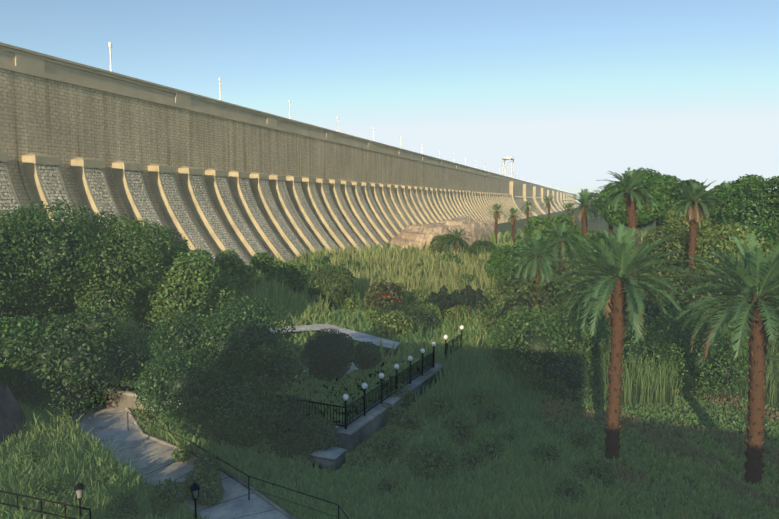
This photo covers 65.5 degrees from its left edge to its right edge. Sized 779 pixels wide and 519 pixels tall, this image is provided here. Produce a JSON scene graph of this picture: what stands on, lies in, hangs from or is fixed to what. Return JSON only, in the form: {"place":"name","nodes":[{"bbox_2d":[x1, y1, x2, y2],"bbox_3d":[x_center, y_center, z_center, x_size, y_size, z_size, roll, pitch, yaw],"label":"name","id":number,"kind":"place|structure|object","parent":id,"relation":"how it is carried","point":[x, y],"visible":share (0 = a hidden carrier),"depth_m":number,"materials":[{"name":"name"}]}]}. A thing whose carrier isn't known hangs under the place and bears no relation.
{"place":"outdoors","nodes":[
{"label":"outdoors","id":0,"kind":"place"},
{"bbox_2d":[0,0,778,202],"label":"sky","id":1,"kind":"structure","parent":0,"point":[577,92],"materials":[{"name":"blue"}]},
{"bbox_2d":[0,203,778,518],"bbox_3d":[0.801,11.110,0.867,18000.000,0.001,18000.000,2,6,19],"label":"ground","id":2,"kind":"structure","parent":0,"point":[601,224],"depth_m":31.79,"materials":[{"name":"green plant"}]},
{"bbox_2d":[0,380,28,445],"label":"rock","id":3,"kind":"object","parent":2,"relation":"on","point":[11,414],"visible":0.5,"depth_m":28.06,"materials":[{"name":"stone"}]},
{"bbox_2d":[0,315,51,377],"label":"tree","id":4,"kind":"object","parent":2,"relation":"on","point":[10,337],"visible":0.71,"depth_m":30.64,"materials":[{"name":"green plant"}]},
{"bbox_2d":[0,490,90,518],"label":"railing","id":5,"kind":"object","parent":2,"relation":"on","point":[41,511],"visible":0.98,"depth_m":20.75,"materials":[{"name":"metal"}]},
{"bbox_2d":[0,199,110,339],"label":"tree","id":6,"kind":"object","parent":2,"relation":"on","point":[53,246],"visible":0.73,"depth_m":36.37,"materials":[{"name":"green plant"}]},
{"bbox_2d":[0,301,134,412],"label":"tree","id":7,"kind":"object","parent":2,"relation":"on","point":[88,335],"visible":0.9,"depth_m":30.99,"materials":[{"name":"green plant"}]},
{"bbox_2d":[74,480,83,516],"bbox_3d":[-10.707,8.409,20.943,0.325,1.600,0.325,-3,6,-25],"label":"lantern","id":8,"kind":"object","parent":2,"relation":"on","point":[78,488],"visible":1,"depth_m":20.84,"materials":[{"name":"paint"}]},
{"bbox_2d":[0,327,179,415],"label":"shrubs","id":9,"kind":"object","parent":2,"relation":"on","point":[130,369],"visible":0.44,"depth_m":32.21,"materials":[{"name":"green plant"}]},
{"bbox_2d":[1,211,191,345],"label":"tree","id":10,"kind":"object","parent":2,"relation":"on","point":[129,252],"visible":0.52,"depth_m":38.46,"materials":[{"name":"green plant"}]},
{"bbox_2d":[19,442,224,518],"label":"scattered shrubs","id":11,"kind":"object","parent":2,"relation":"on","point":[205,474],"visible":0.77,"depth_m":22.29,"materials":[{"name":"green plant"}]},
{"bbox_2d":[121,243,237,352],"bbox_3d":[-14.987,3.018,43.163,8.321,8.616,7.721,2,6,19],"label":"tree","id":12,"kind":"object","parent":2,"relation":"on","point":[197,290],"visible":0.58,"depth_m":40.59,"materials":[{"name":"green plant"}]},
{"bbox_2d":[189,481,200,518],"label":"lantern","id":13,"kind":"object","parent":2,"relation":"on","point":[194,487],"visible":1,"depth_m":20.82,"materials":[{"name":"paint"}]},
{"bbox_2d":[191,248,213,273],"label":"tree","id":14,"kind":"object","parent":2,"relation":"on","point":[204,252],"visible":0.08,"depth_m":59.27,"materials":[{"name":"green plant"}]},
{"bbox_2d":[132,296,309,444],"bbox_3d":[-7.712,5.230,27.196,7.372,7.156,8.688,2,6,19],"label":"tree","id":15,"kind":"object","parent":2,"relation":"on","point":[204,390],"visible":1,"depth_m":25.73,"materials":[{"name":"green plant"}]},
{"bbox_2d":[62,324,399,518],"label":"concrete path","id":16,"kind":"structure","parent":2,"relation":"on","point":[151,456],"depth_m":26.51,"materials":[{"name":"grey concrete"}]},
{"bbox_2d":[215,249,256,290],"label":"tree","id":17,"kind":"object","parent":2,"relation":"on","point":[238,270],"visible":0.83,"depth_m":59.69,"materials":[{"name":"green plant"}]},
{"bbox_2d":[127,412,348,518],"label":"path handrail","id":18,"kind":"object","parent":2,"relation":"on","point":[249,488],"depth_m":22.68,"materials":[{"name":"metal"}]},
{"bbox_2d":[247,306,273,319],"bbox_3d":[-11.275,5.126,52.941,2.267,2.314,2.484,2,6,19],"label":"bush","id":19,"kind":"object","parent":2,"relation":"on","point":[260,313],"visible":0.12,"depth_m":52.31,"materials":[{"name":"green plant"}]},
{"bbox_2d":[90,350,444,452],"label":"terrace","id":20,"kind":"structure","parent":2,"relation":"on","point":[362,429],"depth_m":32.01,"materials":[{"name":"concrete"}]},
{"bbox_2d":[301,328,354,381],"bbox_3d":[-3.572,5.567,34.988,3.018,3.215,3.336,2,6,19],"label":"terrace bush","id":21,"kind":"object","parent":20,"relation":"on","point":[330,353],"visible":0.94,"depth_m":34.26,"materials":[{"name":"green plant"}]},
{"bbox_2d":[261,325,463,428],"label":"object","id":22,"kind":"object","parent":20,"relation":"on","point":[410,378],"visible":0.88,"depth_m":30.71,"materials":[{"name":"paint"}]},
{"bbox_2d":[352,341,381,369],"bbox_3d":[-1.382,5.989,37.324,2.074,1.936,1.910,2,6,19],"label":"bush","id":23,"kind":"object","parent":20,"relation":"on","point":[366,356],"visible":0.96,"depth_m":36.87,"materials":[{"name":"green plant"}]},
{"bbox_2d":[250,252,288,287],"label":"tree","id":24,"kind":"object","parent":2,"relation":"on","point":[268,266],"visible":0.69,"depth_m":63.64,"materials":[{"name":"green plant"}]},
{"bbox_2d":[208,383,339,458],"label":"shrubs","id":25,"kind":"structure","parent":2,"relation":"on","point":[315,435],"depth_m":26.66,"materials":[{"name":"green plant"}]},
{"bbox_2d":[0,42,578,322],"bbox_3d":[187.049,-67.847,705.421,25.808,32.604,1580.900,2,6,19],"label":"dam wall","id":26,"kind":"structure","parent":2,"relation":"on","point":[213,177],"depth_m":100.44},
{"bbox_2d":[108,42,561,188],"bbox_3d":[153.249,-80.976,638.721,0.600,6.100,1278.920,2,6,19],"label":"lamp posts","id":27,"kind":"object","parent":26,"relation":"on","point":[110,53],"visible":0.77,"depth_m":140.69,"materials":[{"name":"white metal"}]},
{"bbox_2d":[502,157,514,177],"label":"gantry crane","id":28,"kind":"object","parent":26,"relation":"on","point":[508,159],"visible":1,"depth_m":441.17,"materials":[{"name":"white paint"}]},
{"bbox_2d":[224,257,359,307],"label":"shrubs","id":29,"kind":"object","parent":2,"relation":"on","point":[353,294],"visible":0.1,"depth_m":79.52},
{"bbox_2d":[281,262,307,292],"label":"tree","id":30,"kind":"object","parent":2,"relation":"on","point":[296,277],"visible":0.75,"depth_m":68.41,"materials":[{"name":"green plant"}]},
{"bbox_2d":[311,446,346,472],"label":"concrete block","id":31,"kind":"structure","parent":2,"relation":"on","point":[332,457],"depth_m":25.24,"materials":[{"name":"concrete"}]},
{"bbox_2d":[308,265,354,308],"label":"tree","id":32,"kind":"object","parent":2,"relation":"on","point":[335,283],"visible":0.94,"depth_m":61.98,"materials":[{"name":"green plant"}]},
{"bbox_2d":[225,282,507,339],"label":"scattered shrubs","id":33,"kind":"object","parent":2,"relation":"on","point":[352,305],"visible":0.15,"depth_m":53.84,"materials":[{"name":"green plant"}]},
{"bbox_2d":[364,278,406,311],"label":"flame tree","id":34,"kind":"object","parent":2,"relation":"on","point":[382,288],"depth_m":55.10,"materials":[{"name":"green plant"}]},
{"bbox_2d":[378,300,438,333],"bbox_3d":[1.670,4.970,51.418,5.131,2.911,5.146,2,6,19],"label":"bush","id":35,"kind":"object","parent":2,"relation":"on","point":[418,316],"visible":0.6,"depth_m":50.48,"materials":[{"name":"green plant"}]},
{"bbox_2d":[340,253,486,285],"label":"scattered shrubs","id":36,"kind":"object","parent":2,"relation":"on","point":[453,256],"visible":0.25,"depth_m":86.11,"materials":[{"name":"green plant"}]},
{"bbox_2d":[362,287,496,337],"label":"shrubs","id":37,"kind":"object","parent":2,"relation":"on","point":[396,324],"visible":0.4,"depth_m":52.50,"materials":[{"name":"green plant"}]},
{"bbox_2d":[424,291,443,310],"bbox_3d":[3.941,4.559,53.895,1.924,3.466,1.942,2,6,19],"label":"cypress bush","id":38,"kind":"object","parent":2,"relation":"on","point":[433,298],"visible":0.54,"depth_m":53.59,"materials":[{"name":"green plant"}]},
{"bbox_2d":[390,216,498,249],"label":"outcrop rock","id":39,"kind":"object","parent":2,"relation":"on","point":[416,235],"visible":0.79,"depth_m":149.46,"materials":[{"name":"stone"}]},
{"bbox_2d":[436,285,457,319],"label":"tree","id":40,"kind":"object","parent":2,"relation":"on","point":[445,298],"visible":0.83,"depth_m":53.93,"materials":[{"name":"green plant"}]},
{"bbox_2d":[429,233,468,254],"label":"bush","id":41,"kind":"object","parent":2,"relation":"on","point":[438,246],"visible":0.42,"depth_m":113.55,"materials":[{"name":"green plant"}]},
{"bbox_2d":[442,228,472,255],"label":"palm","id":42,"kind":"object","parent":2,"relation":"on","point":[456,240],"visible":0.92,"depth_m":108.49,"materials":[{"name":"green plant"}]},
{"bbox_2d":[452,289,463,322],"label":"tree","id":43,"kind":"object","parent":2,"relation":"on","point":[457,294],"visible":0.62,"depth_m":54.45,"materials":[{"name":"green plant"}]},
{"bbox_2d":[460,285,476,320],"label":"tree","id":44,"kind":"object","parent":2,"relation":"on","point":[468,292],"visible":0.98,"depth_m":54.65,"materials":[{"name":"green plant"}]},
{"bbox_2d":[471,288,489,312],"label":"tree","id":45,"kind":"object","parent":2,"relation":"on","point":[479,295],"visible":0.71,"depth_m":55.20,"materials":[{"name":"green plant"}]},
{"bbox_2d":[468,240,496,257],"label":"bush","id":46,"kind":"object","parent":2,"relation":"on","point":[481,244],"visible":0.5,"depth_m":106.14,"materials":[{"name":"green plant"}]},
{"bbox_2d":[371,360,616,504],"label":"scattered shrubs","id":47,"kind":"object","parent":2,"relation":"on","point":[432,460],"visible":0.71,"depth_m":25.99,"materials":[{"name":"green plant"}]},
{"bbox_2d":[484,203,506,243],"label":"palm","id":48,"kind":"object","parent":2,"relation":"on","point":[497,215],"visible":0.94,"depth_m":162.69,"materials":[{"name":"green plant"}]},
{"bbox_2d":[504,207,524,242],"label":"palm","id":49,"kind":"object","parent":2,"relation":"on","point":[513,219],"visible":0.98,"depth_m":145.41,"materials":[{"name":"green plant"}]},
{"bbox_2d":[484,239,555,290],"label":"tree","id":50,"kind":"object","parent":2,"relation":"on","point":[497,262],"visible":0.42,"depth_m":70.09,"materials":[{"name":"green plant"}]},
{"bbox_2d":[521,200,537,236],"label":"palm","id":51,"kind":"object","parent":2,"relation":"on","point":[527,209],"visible":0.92,"depth_m":191.09,"materials":[{"name":"green plant"}]},
{"bbox_2d":[500,230,574,317],"bbox_3d":[11.900,2.161,49.239,5.354,9.016,5.732,-5,7,-41],"label":"palm","id":52,"kind":"object","parent":2,"relation":"on","point":[539,267],"visible":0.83,"depth_m":48.28,"materials":[{"name":"green plant"}]},
{"bbox_2d":[540,195,556,218],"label":"palm","id":53,"kind":"object","parent":2,"relation":"on","point":[548,206],"visible":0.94,"depth_m":208.36,"materials":[{"name":"green plant"}]},
{"bbox_2d":[523,214,581,252],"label":"tree","id":54,"kind":"object","parent":2,"relation":"on","point":[537,223],"visible":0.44,"depth_m":115.49,"materials":[{"name":"green plant"}]},
{"bbox_2d":[534,220,593,298],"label":"palm","id":55,"kind":"object","parent":2,"relation":"on","point":[559,231],"visible":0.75,"depth_m":60.02,"materials":[{"name":"green plant"}]},
{"bbox_2d":[559,201,578,220],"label":"palm","id":56,"kind":"object","parent":2,"relation":"on","point":[569,207],"visible":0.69,"depth_m":181.10,"materials":[{"name":"green plant"}]},
{"bbox_2d":[563,188,610,278],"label":"palm","id":57,"kind":"object","parent":2,"relation":"on","point":[585,198],"visible":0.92,"depth_m":80.56,"materials":[{"name":"green plant"}]},
{"bbox_2d":[569,231,623,277],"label":"tree","id":58,"kind":"object","parent":2,"relation":"on","point":[598,234],"visible":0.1,"depth_m":67.49,"materials":[{"name":"green plant"}]},
{"bbox_2d":[593,185,612,232],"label":"palm","id":59,"kind":"object","parent":2,"relation":"on","point":[610,228],"visible":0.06,"depth_m":102.09,"materials":[{"name":"green plant"}]},
{"bbox_2d":[547,223,704,460],"bbox_3d":[9.865,3.655,25.978,6.355,10.419,6.082,2,6,19],"label":"palm","id":60,"kind":"object","parent":2,"relation":"on","point":[620,258],"visible":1,"depth_m":25.64,"materials":[{"name":"green plant"}]},
{"bbox_2d":[475,248,778,342],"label":"shrubs","id":61,"kind":"object","parent":2,"relation":"on","point":[548,294],"visible":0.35,"depth_m":47.69,"materials":[{"name":"green plant"}]},
{"bbox_2d":[596,167,663,330],"bbox_3d":[19.632,-0.536,50.110,5.341,14.221,5.049,2,6,19],"label":"palm","id":62,"kind":"object","parent":2,"relation":"on","point":[630,183],"visible":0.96,"depth_m":49.14,"materials":[{"name":"green plant"}]},
{"bbox_2d":[486,293,778,397],"bbox_3d":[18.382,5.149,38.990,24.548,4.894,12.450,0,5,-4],"label":"shrubs","id":63,"kind":"object","parent":2,"relation":"on","point":[629,347],"visible":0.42,"depth_m":35.54,"materials":[{"name":"green plant"}]},
{"bbox_2d":[593,178,678,244],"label":"tree","id":64,"kind":"object","parent":2,"relation":"on","point":[645,217],"visible":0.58,"depth_m":96.17,"materials":[{"name":"green plant"}]},
{"bbox_2d":[520,319,778,403],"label":"shrubs","id":65,"kind":"object","parent":2,"relation":"on","point":[573,380],"visible":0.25,"depth_m":33.86,"materials":[{"name":"green plant"}]},
{"bbox_2d":[630,167,680,233],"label":"tree","id":66,"kind":"object","parent":2,"relation":"on","point":[669,181],"visible":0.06,"depth_m":107.19,"materials":[{"name":"green plant"}]},
{"bbox_2d":[626,225,721,291],"bbox_3d":[27.295,1.079,59.804,11.062,9.296,8.247,-2,6,-21],"label":"tree","id":67,"kind":"object","parent":2,"relation":"on","point":[678,242],"visible":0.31,"depth_m":56.63,"materials":[{"name":"green plant"}]},
{"bbox_2d":[579,192,777,221],"bbox_3d":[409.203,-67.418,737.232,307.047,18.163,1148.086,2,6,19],"label":"treeline","id":68,"kind":"object","parent":2,"relation":"on","point":[590,212],"depth_m":347.11,"materials":[{"name":"green plant"}]},
{"bbox_2d":[656,179,717,225],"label":"tree","id":69,"kind":"object","parent":2,"relation":"on","point":[660,219],"visible":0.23,"depth_m":94.43,"materials":[{"name":"green plant"}]},
{"bbox_2d":[665,178,726,290],"bbox_3d":[27.173,-0.539,54.573,4.842,13.386,5.059,2,6,19],"label":"palm","id":70,"kind":"object","parent":2,"relation":"on","point":[695,208],"visible":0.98,"depth_m":53.85,"materials":[{"name":"green plant"}]},
{"bbox_2d":[662,196,738,244],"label":"tree","id":71,"kind":"object","parent":2,"relation":"on","point":[704,226],"visible":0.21,"depth_m":81.58,"materials":[{"name":"green plant"}]},
{"bbox_2d":[664,232,778,487],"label":"palm","id":72,"kind":"object","parent":2,"relation":"on","point":[757,275],"visible":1,"depth_m":23.11,"materials":[{"name":"green plant"}]},
{"bbox_2d":[711,183,733,195],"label":"tree","id":73,"kind":"object","parent":2,"relation":"on","point":[725,186],"visible":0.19,"depth_m":115.03,"materials":[{"name":"green plant"}]},
{"bbox_2d":[680,222,773,286],"bbox_3d":[30.956,1.340,55.595,8.016,9.589,7.654,2,6,19],"label":"tree","id":74,"kind":"object","parent":2,"relation":"on","point":[721,239],"visible":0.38,"depth_m":54.03,"materials":[{"name":"green plant"}]},
{"bbox_2d":[708,174,765,198],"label":"tree","id":75,"kind":"object","parent":2,"relation":"on","point":[746,178],"visible":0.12,"depth_m":115.55,"materials":[{"name":"green plant"}]},
{"bbox_2d":[707,176,778,239],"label":"tree","id":76,"kind":"object","parent":2,"relation":"on","point":[759,205],"visible":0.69,"depth_m":72.19,"materials":[{"name":"green plant"}]},
{"bbox_2d":[740,218,778,291],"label":"tree","id":77,"kind":"object","parent":2,"relation":"on","point":[774,241],"visible":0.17,"depth_m":55.24,"materials":[{"name":"green plant"}]}
]}

